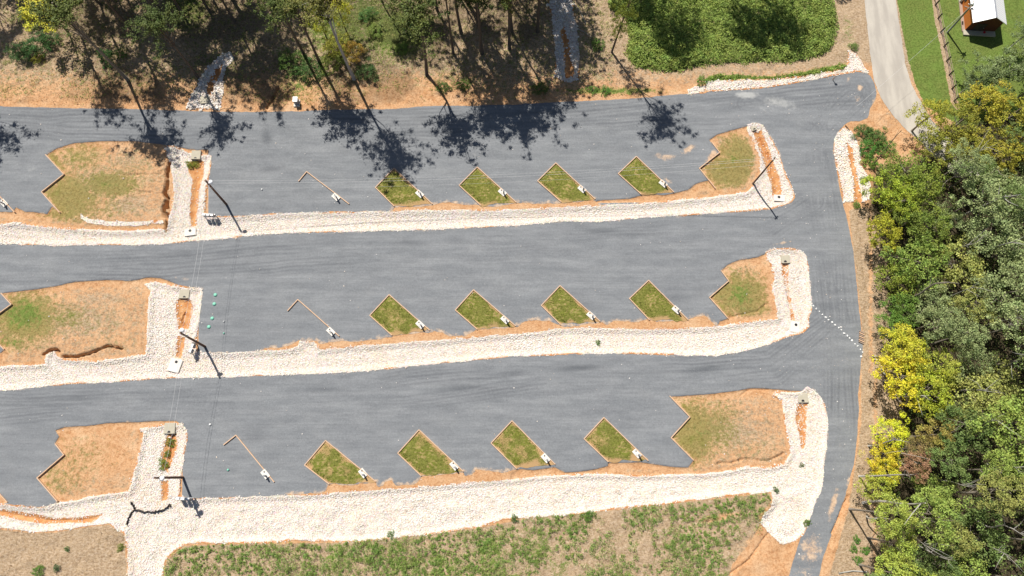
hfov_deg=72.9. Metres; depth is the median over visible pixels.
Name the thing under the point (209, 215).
meter rack
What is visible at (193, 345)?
meter rack
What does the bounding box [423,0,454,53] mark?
tree
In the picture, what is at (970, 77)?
tree
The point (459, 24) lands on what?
tree
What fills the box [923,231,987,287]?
tree
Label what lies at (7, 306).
timber edging
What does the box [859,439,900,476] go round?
tree
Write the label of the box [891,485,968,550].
tree
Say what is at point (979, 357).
tree
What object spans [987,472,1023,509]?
tree
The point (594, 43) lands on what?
shrub
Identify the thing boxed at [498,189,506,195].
utility pad
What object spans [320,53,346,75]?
shrub
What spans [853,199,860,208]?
shrub
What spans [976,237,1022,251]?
bare tree
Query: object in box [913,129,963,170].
tree
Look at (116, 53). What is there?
shrub
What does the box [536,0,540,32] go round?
tree
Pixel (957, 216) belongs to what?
tree
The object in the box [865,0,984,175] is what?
lane
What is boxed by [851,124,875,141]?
shrub
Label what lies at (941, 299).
tree
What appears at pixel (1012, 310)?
tree
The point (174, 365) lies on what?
drain inlet
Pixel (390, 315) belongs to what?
grass bed
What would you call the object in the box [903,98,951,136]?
tree
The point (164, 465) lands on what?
shrub
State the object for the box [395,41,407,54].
shrub
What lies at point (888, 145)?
bare tree
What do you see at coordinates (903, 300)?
tree
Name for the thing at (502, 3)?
tree
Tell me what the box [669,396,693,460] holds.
timber edging
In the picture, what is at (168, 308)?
gravel
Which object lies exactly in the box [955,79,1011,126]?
tree
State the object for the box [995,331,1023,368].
tree
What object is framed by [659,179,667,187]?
utility pad
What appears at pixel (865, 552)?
shrub
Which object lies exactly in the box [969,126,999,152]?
bare tree
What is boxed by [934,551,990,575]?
tree
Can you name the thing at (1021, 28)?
tree
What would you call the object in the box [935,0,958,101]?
rail fence
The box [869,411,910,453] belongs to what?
tree
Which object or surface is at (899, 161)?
tree
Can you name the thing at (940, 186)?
tree
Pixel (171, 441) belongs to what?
shrub
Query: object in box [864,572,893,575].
tree
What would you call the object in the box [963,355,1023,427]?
tree
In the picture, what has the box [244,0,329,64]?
tree
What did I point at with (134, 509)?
silt fence
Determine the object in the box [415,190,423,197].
utility pad
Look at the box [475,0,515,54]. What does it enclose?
tree
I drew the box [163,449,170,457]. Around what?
shrub
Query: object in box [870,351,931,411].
tree
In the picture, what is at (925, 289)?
bare tree
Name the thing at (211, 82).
gravel
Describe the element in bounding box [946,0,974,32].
utility pole
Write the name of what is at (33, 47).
shrub
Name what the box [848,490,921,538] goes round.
tree
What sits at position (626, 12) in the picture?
tree
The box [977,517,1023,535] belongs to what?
bare tree
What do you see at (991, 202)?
bare tree
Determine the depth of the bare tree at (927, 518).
85.77 m
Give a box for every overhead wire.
[260,158,761,180]
[307,159,771,182]
[329,163,772,187]
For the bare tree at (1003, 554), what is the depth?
84.73 m
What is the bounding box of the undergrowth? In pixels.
[870,110,1023,575]
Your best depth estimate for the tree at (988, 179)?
97.82 m
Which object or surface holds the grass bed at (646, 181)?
on the road
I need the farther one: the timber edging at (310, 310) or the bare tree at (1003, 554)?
the timber edging at (310, 310)
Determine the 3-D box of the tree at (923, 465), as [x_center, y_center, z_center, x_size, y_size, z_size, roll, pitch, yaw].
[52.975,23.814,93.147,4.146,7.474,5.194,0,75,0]
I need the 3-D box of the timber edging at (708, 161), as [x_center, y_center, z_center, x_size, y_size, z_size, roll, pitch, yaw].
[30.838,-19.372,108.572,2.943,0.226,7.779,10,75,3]
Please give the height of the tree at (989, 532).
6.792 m
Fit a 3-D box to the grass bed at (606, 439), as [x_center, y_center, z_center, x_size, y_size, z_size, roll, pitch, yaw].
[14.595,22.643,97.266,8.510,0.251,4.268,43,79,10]
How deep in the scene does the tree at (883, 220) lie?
100.75 m
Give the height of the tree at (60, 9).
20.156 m
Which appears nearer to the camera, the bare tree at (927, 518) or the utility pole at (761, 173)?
the bare tree at (927, 518)
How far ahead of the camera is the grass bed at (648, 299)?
102.74 m
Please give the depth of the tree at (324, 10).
91.66 m
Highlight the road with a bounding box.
[0,72,876,575]
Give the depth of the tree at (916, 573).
87.09 m
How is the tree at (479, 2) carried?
on the ground
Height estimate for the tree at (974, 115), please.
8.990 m
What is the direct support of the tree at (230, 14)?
on the ground
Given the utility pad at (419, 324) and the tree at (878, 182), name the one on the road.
the utility pad at (419, 324)
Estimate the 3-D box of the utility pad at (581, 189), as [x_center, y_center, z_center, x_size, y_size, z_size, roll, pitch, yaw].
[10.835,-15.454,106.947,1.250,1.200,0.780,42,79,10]
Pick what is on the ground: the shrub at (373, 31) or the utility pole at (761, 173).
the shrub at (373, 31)
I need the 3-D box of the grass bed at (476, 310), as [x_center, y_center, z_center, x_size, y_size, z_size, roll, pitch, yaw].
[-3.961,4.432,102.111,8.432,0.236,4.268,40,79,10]
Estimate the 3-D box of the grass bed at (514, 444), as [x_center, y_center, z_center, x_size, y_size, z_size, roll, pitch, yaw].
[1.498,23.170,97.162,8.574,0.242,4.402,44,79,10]
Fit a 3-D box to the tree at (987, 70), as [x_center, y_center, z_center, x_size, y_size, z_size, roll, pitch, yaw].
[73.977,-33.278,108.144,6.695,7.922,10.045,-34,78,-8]
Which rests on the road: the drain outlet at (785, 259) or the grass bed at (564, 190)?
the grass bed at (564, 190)
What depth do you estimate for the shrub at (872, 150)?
108.40 m
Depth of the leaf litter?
113.46 m
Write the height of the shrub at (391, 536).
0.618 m
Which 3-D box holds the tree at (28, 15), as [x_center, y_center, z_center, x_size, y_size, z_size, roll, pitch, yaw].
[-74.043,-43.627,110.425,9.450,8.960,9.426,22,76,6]
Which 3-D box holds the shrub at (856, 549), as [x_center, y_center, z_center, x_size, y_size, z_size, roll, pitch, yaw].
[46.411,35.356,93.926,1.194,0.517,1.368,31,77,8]
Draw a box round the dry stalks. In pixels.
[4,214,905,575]
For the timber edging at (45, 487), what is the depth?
96.49 m
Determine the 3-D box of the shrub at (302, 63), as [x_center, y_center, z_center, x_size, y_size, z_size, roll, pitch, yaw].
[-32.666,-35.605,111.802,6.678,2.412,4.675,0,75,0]
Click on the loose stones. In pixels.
(599, 291)
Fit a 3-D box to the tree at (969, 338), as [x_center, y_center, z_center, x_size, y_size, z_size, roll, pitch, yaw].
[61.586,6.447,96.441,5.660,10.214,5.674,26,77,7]
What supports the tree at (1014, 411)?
on the ground
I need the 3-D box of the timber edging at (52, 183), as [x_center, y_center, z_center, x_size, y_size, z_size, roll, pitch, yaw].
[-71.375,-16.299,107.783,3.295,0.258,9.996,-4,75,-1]
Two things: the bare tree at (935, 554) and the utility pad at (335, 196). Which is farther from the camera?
the utility pad at (335, 196)
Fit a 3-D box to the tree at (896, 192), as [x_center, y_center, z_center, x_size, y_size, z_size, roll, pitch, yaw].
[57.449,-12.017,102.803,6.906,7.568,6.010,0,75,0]
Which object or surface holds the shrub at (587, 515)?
on the ground
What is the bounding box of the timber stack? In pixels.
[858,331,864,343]
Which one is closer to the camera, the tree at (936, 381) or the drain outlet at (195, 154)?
the tree at (936, 381)
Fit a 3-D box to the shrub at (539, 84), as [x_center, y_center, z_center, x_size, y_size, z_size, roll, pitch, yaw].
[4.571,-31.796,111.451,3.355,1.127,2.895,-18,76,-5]
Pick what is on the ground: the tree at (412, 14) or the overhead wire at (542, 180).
the tree at (412, 14)
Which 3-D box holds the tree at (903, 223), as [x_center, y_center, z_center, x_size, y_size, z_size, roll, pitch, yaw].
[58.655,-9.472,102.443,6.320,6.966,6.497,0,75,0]
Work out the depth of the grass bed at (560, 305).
102.55 m
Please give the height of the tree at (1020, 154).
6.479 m
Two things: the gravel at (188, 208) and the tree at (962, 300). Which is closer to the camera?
the tree at (962, 300)
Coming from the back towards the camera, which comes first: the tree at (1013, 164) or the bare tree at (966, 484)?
the tree at (1013, 164)
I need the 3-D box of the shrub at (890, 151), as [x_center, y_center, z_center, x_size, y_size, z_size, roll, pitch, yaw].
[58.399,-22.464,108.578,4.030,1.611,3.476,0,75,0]
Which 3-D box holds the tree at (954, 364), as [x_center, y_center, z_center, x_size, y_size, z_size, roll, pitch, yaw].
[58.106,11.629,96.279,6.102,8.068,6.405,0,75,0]
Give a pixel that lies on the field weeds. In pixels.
(379, 560)
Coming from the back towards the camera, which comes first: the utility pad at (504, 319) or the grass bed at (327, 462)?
the utility pad at (504, 319)
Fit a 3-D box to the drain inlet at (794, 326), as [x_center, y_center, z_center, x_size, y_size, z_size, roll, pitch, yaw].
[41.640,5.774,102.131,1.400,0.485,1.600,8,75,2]
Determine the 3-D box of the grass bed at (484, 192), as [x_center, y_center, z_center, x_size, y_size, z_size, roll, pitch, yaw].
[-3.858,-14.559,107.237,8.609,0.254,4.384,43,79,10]
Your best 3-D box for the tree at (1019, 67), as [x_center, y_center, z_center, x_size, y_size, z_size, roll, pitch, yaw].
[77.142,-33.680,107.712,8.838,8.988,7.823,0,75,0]
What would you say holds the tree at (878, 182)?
on the ground
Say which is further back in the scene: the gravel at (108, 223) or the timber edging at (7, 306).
the gravel at (108, 223)
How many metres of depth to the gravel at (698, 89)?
111.94 m
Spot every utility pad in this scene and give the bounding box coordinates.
[0,199,7,206]
[260,469,269,478]
[326,327,334,335]
[331,193,339,200]
[358,468,366,477]
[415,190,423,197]
[415,320,424,328]
[450,460,457,470]
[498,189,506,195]
[500,316,508,323]
[541,453,549,462]
[577,185,584,192]
[586,312,595,319]
[632,449,641,457]
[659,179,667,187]
[672,306,680,313]
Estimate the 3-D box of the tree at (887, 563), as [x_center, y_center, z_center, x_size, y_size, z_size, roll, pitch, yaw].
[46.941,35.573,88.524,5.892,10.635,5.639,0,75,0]
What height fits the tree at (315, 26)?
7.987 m
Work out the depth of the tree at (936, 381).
93.21 m
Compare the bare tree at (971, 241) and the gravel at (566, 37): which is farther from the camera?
the gravel at (566, 37)
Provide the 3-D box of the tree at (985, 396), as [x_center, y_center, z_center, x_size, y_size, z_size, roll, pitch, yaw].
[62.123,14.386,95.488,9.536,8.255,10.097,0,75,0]
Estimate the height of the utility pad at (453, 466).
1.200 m
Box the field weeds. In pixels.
[162,492,770,575]
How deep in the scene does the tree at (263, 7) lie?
99.25 m
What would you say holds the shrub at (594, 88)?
on the ground
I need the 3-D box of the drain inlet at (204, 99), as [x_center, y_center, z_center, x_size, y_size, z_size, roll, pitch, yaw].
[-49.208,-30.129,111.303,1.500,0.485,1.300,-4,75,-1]
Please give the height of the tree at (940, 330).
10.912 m
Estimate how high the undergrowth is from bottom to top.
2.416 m
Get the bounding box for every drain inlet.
[167,358,182,372]
[184,228,195,236]
[200,96,209,103]
[773,194,784,201]
[790,321,799,332]
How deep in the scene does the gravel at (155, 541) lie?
95.75 m
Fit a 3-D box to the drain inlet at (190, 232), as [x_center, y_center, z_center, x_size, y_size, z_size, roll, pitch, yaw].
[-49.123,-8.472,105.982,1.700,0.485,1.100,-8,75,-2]
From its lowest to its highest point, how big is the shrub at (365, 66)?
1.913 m
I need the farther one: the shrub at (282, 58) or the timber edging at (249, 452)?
the shrub at (282, 58)
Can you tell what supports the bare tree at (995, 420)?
on the ground
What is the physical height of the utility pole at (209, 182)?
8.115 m
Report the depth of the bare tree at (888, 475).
89.30 m
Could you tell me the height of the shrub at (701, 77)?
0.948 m
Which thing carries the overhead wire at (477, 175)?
attached to the utility pole at (209, 182)
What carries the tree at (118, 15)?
on the ground
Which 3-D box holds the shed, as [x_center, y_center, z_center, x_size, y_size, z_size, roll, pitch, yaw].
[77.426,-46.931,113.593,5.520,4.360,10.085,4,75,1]
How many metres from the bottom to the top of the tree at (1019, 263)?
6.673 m
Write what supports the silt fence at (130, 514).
on the ground
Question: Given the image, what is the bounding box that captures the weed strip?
[709,62,846,81]
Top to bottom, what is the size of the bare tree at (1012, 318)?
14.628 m
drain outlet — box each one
[163,423,175,433]
[179,290,189,298]
[191,150,201,159]
[780,255,789,263]
[798,393,808,402]
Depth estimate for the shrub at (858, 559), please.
93.50 m
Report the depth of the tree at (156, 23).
98.53 m
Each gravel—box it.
[0,122,795,246]
[0,248,812,390]
[0,386,828,575]
[80,214,163,225]
[186,51,233,111]
[546,0,579,82]
[688,85,706,94]
[706,50,868,91]
[834,128,870,202]
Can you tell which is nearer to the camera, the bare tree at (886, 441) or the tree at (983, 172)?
the bare tree at (886, 441)
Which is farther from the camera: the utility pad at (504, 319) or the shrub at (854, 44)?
the shrub at (854, 44)
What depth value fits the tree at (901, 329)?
95.84 m
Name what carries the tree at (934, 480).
on the ground
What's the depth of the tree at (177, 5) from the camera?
113.00 m
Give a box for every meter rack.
[175,497,193,500]
[188,342,196,354]
[201,213,217,217]
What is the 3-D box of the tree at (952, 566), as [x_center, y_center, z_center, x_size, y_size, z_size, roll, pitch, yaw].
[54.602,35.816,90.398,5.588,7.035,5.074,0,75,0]
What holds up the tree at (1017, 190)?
on the ground
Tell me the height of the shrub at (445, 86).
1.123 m
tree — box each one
[9,0,129,80]
[16,0,68,32]
[104,0,137,36]
[122,0,198,78]
[173,0,184,15]
[201,0,211,13]
[221,0,235,22]
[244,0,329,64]
[253,0,307,58]
[281,0,355,80]
[301,5,334,37]
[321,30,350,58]
[329,0,353,32]
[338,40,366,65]
[376,0,444,75]
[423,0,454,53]
[433,0,505,54]
[454,0,462,34]
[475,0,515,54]
[498,0,528,50]
[510,13,512,32]
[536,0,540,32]
[610,0,642,52]
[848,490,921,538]
[854,472,897,510]
[858,470,912,478]
[858,548,913,575]
[859,166,913,215]
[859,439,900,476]
[861,499,925,522]
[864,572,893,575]
[866,208,902,253]
[867,424,905,446]
[867,521,918,571]
[868,455,901,485]
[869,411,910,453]
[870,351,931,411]
[871,130,906,165]
[873,257,921,303]
[873,308,911,346]
[877,150,927,202]
[879,231,953,292]
[879,290,920,328]
[879,321,918,362]
[880,183,930,221]
[881,335,931,379]
[884,449,933,471]
[888,542,930,575]
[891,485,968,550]
[892,201,936,240]
[893,161,950,215]
[895,446,931,485]
[896,368,954,421]
[896,512,952,526]
[898,433,936,463]
[898,564,938,575]
[900,395,933,408]
[902,541,954,564]
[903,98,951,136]
[904,208,952,254]
[907,295,966,339]
[908,533,948,558]
[909,276,958,297]
[909,276,965,326]
[910,416,955,452]
[911,466,958,516]
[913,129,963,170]
[915,347,961,392]
[915,544,962,575]
[919,438,971,484]
[922,137,994,189]
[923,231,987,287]
[927,172,971,189]
[929,198,965,232]
[930,520,985,557]
[931,357,1003,427]
[932,313,991,355]
[933,100,981,141]
[933,392,996,453]
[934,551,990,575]
[936,495,1012,566]
[940,468,1022,518]
[940,477,984,487]
[943,125,994,164]
[946,282,999,324]
[949,152,1001,187]
[949,166,1013,223]
[949,281,992,296]
[954,338,999,379]
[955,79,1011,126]
[955,185,1020,219]
[955,230,986,249]
[956,200,1022,261]
[956,449,1023,487]
[957,47,1023,101]
[957,67,990,96]
[959,379,998,392]
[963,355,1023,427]
[965,415,1020,436]
[966,389,1023,464]
[968,256,1023,330]
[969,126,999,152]
[972,177,1023,217]
[972,300,1023,353]
[975,134,1023,179]
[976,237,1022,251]
[976,539,1017,568]
[977,168,1023,225]
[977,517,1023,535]
[978,91,1023,138]
[980,556,1023,575]
[986,306,1023,328]
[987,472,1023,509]
[991,39,1023,88]
[991,121,1023,158]
[991,227,1023,263]
[994,248,1023,287]
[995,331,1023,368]
[997,352,1023,377]
[999,196,1023,232]
[1000,127,1023,163]
[1006,432,1023,459]
[1009,16,1023,48]
[1016,161,1023,186]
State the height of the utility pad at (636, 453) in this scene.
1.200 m
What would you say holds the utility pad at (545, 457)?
on the grass bed at (514, 444)
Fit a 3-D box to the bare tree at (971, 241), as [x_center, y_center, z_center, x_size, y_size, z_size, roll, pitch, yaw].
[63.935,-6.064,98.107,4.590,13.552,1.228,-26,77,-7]
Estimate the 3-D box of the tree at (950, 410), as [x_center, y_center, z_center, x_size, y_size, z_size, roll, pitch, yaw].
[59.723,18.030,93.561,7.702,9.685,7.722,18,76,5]
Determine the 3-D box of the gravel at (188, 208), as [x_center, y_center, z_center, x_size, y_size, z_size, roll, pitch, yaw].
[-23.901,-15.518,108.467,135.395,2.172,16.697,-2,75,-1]
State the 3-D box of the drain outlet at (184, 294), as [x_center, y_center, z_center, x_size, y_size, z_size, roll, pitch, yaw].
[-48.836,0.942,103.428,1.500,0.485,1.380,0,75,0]
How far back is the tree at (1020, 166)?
103.63 m
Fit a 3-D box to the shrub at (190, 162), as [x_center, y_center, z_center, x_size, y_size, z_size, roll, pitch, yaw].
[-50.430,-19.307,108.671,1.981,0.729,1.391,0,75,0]
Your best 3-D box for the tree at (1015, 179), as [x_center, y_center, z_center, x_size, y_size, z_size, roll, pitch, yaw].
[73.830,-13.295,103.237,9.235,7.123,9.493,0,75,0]
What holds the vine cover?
on the ground
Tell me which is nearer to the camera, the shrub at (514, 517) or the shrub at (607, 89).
the shrub at (514, 517)
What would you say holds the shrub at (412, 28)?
on the ground
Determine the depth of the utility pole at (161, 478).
92.16 m
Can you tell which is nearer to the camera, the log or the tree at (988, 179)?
the log
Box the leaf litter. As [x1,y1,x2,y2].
[0,0,628,106]
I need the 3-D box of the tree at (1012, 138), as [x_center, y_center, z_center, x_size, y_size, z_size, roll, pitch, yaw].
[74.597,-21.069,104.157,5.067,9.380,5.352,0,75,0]
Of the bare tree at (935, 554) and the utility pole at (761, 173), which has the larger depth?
the utility pole at (761, 173)
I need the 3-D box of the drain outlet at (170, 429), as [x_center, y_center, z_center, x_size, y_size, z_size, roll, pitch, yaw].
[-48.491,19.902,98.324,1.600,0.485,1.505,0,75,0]
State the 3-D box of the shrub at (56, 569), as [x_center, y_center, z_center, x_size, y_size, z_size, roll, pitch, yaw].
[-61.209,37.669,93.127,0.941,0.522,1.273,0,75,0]
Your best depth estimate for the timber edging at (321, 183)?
107.75 m
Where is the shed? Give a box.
[958,0,1006,36]
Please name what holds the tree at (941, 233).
on the ground
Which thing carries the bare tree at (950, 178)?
on the ground
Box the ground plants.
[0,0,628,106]
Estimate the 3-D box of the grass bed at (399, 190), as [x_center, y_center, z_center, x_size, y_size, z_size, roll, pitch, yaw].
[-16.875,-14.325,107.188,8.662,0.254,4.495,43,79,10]
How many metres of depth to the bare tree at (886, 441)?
91.07 m
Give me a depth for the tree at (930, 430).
91.46 m
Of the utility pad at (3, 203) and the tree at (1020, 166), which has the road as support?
the utility pad at (3, 203)
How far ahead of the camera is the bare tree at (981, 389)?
92.44 m
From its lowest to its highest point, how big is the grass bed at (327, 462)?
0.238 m
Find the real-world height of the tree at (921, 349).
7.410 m
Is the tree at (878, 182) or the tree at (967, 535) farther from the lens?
the tree at (878, 182)
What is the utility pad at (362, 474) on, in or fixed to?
on the road
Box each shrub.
[3,42,36,62]
[19,30,51,59]
[30,52,44,63]
[30,565,43,575]
[39,31,61,50]
[53,563,59,572]
[96,48,115,68]
[111,47,127,59]
[117,543,125,550]
[158,457,169,470]
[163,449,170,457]
[166,438,175,447]
[185,160,196,168]
[276,45,302,77]
[288,54,329,81]
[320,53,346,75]
[355,57,377,81]
[358,6,379,22]
[368,22,382,38]
[387,529,393,539]
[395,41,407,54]
[402,19,433,35]
[434,79,451,94]
[454,77,470,89]
[510,514,518,522]
[528,82,548,97]
[582,509,592,521]
[586,85,598,95]
[591,36,605,52]
[601,85,610,97]
[697,75,707,86]
[803,519,810,526]
[848,42,859,51]
[849,543,857,552]
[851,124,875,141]
[852,556,864,564]
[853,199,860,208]
[853,535,860,543]
[859,139,877,158]
[859,153,882,169]
[860,547,869,554]
[863,126,887,150]
[873,140,898,154]
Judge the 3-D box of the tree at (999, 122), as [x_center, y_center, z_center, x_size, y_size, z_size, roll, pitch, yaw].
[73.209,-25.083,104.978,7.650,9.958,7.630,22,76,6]
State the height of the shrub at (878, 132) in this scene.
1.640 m
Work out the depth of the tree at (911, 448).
91.80 m
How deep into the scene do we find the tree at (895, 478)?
92.99 m
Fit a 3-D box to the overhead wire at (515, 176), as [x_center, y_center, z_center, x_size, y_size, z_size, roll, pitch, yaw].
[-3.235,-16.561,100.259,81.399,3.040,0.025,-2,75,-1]
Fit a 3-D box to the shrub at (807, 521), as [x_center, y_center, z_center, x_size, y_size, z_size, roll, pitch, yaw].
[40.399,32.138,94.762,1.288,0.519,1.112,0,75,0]
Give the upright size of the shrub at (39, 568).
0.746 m
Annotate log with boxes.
[839,570,866,573]
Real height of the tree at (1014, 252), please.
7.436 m
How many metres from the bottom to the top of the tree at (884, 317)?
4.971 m
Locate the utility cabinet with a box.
[292,97,299,107]
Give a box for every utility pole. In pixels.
[152,476,183,480]
[179,328,205,347]
[204,179,226,204]
[752,157,775,183]
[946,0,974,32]
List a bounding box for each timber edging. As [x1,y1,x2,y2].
[0,293,11,312]
[37,443,64,501]
[41,154,64,212]
[223,435,274,481]
[287,299,339,336]
[298,171,348,203]
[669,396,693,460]
[699,142,719,188]
[709,270,728,318]
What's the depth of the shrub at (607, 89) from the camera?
111.55 m
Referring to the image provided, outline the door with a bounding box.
[972,24,987,30]
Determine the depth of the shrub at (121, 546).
94.03 m
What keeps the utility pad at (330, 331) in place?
on the road
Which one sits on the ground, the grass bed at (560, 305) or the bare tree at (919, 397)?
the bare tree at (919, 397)
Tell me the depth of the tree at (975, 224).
98.49 m
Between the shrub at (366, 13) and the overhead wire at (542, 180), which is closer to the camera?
the overhead wire at (542, 180)
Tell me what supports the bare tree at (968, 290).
on the ground
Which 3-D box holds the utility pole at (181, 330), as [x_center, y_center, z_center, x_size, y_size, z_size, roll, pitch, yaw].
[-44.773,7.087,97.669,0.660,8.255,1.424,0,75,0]
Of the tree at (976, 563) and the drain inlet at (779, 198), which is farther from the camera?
the drain inlet at (779, 198)
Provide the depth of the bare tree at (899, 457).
90.54 m
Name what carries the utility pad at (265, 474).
on the road
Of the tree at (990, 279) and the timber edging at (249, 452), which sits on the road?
the timber edging at (249, 452)
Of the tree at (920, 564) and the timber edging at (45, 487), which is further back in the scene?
the timber edging at (45, 487)
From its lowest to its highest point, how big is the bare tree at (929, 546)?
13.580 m
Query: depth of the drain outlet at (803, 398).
99.22 m
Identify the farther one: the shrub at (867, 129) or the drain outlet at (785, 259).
the shrub at (867, 129)
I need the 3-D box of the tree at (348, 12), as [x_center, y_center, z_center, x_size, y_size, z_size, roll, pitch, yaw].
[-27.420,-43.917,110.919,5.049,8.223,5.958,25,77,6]
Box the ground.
[0,0,1023,575]
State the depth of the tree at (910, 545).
86.55 m
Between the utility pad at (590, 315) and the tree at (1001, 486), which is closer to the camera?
the tree at (1001, 486)
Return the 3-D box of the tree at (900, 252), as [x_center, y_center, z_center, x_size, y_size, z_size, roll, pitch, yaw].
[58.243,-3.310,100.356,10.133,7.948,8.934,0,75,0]
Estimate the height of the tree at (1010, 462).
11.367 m
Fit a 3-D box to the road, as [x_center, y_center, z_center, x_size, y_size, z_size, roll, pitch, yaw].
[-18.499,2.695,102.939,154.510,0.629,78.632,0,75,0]
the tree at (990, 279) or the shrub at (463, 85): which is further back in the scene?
the shrub at (463, 85)
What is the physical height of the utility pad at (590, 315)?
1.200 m
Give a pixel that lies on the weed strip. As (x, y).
(769, 77)
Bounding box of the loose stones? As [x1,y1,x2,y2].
[9,83,864,573]
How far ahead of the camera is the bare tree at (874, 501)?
89.23 m
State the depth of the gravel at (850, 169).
108.41 m
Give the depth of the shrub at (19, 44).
112.24 m
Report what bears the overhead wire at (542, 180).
attached to the utility pole at (209, 182)
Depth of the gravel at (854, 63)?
112.31 m
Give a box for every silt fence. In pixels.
[125,510,133,524]
[130,502,170,512]
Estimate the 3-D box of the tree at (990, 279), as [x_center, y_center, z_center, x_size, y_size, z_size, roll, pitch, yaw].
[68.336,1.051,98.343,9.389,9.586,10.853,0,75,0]
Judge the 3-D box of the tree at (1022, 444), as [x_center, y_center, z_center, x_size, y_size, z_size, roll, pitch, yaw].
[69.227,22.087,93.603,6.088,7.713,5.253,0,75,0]
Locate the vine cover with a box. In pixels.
[608,0,839,73]
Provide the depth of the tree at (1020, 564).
83.85 m
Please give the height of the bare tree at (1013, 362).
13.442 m
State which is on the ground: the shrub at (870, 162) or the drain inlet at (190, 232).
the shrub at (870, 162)
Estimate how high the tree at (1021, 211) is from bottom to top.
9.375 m
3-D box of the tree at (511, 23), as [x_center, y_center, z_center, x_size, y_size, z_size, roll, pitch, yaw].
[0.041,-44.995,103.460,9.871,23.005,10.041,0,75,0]
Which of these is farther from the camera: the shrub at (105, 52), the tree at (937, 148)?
the shrub at (105, 52)
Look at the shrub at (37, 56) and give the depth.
112.81 m
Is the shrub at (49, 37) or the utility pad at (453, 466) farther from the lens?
the shrub at (49, 37)
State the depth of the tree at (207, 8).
113.92 m
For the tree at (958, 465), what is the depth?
89.66 m
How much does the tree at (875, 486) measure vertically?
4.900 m
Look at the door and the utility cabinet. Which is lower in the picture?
the utility cabinet
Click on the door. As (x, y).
(979, 27)
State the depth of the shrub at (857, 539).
94.20 m
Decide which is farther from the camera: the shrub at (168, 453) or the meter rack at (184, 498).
the shrub at (168, 453)
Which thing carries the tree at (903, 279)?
on the ground
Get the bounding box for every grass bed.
[304,440,375,484]
[369,294,429,335]
[375,168,432,206]
[397,430,462,475]
[455,289,515,329]
[459,167,515,206]
[491,421,554,468]
[537,163,594,202]
[541,285,599,324]
[584,417,648,462]
[618,156,673,195]
[629,280,687,321]
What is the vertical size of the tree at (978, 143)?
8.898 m

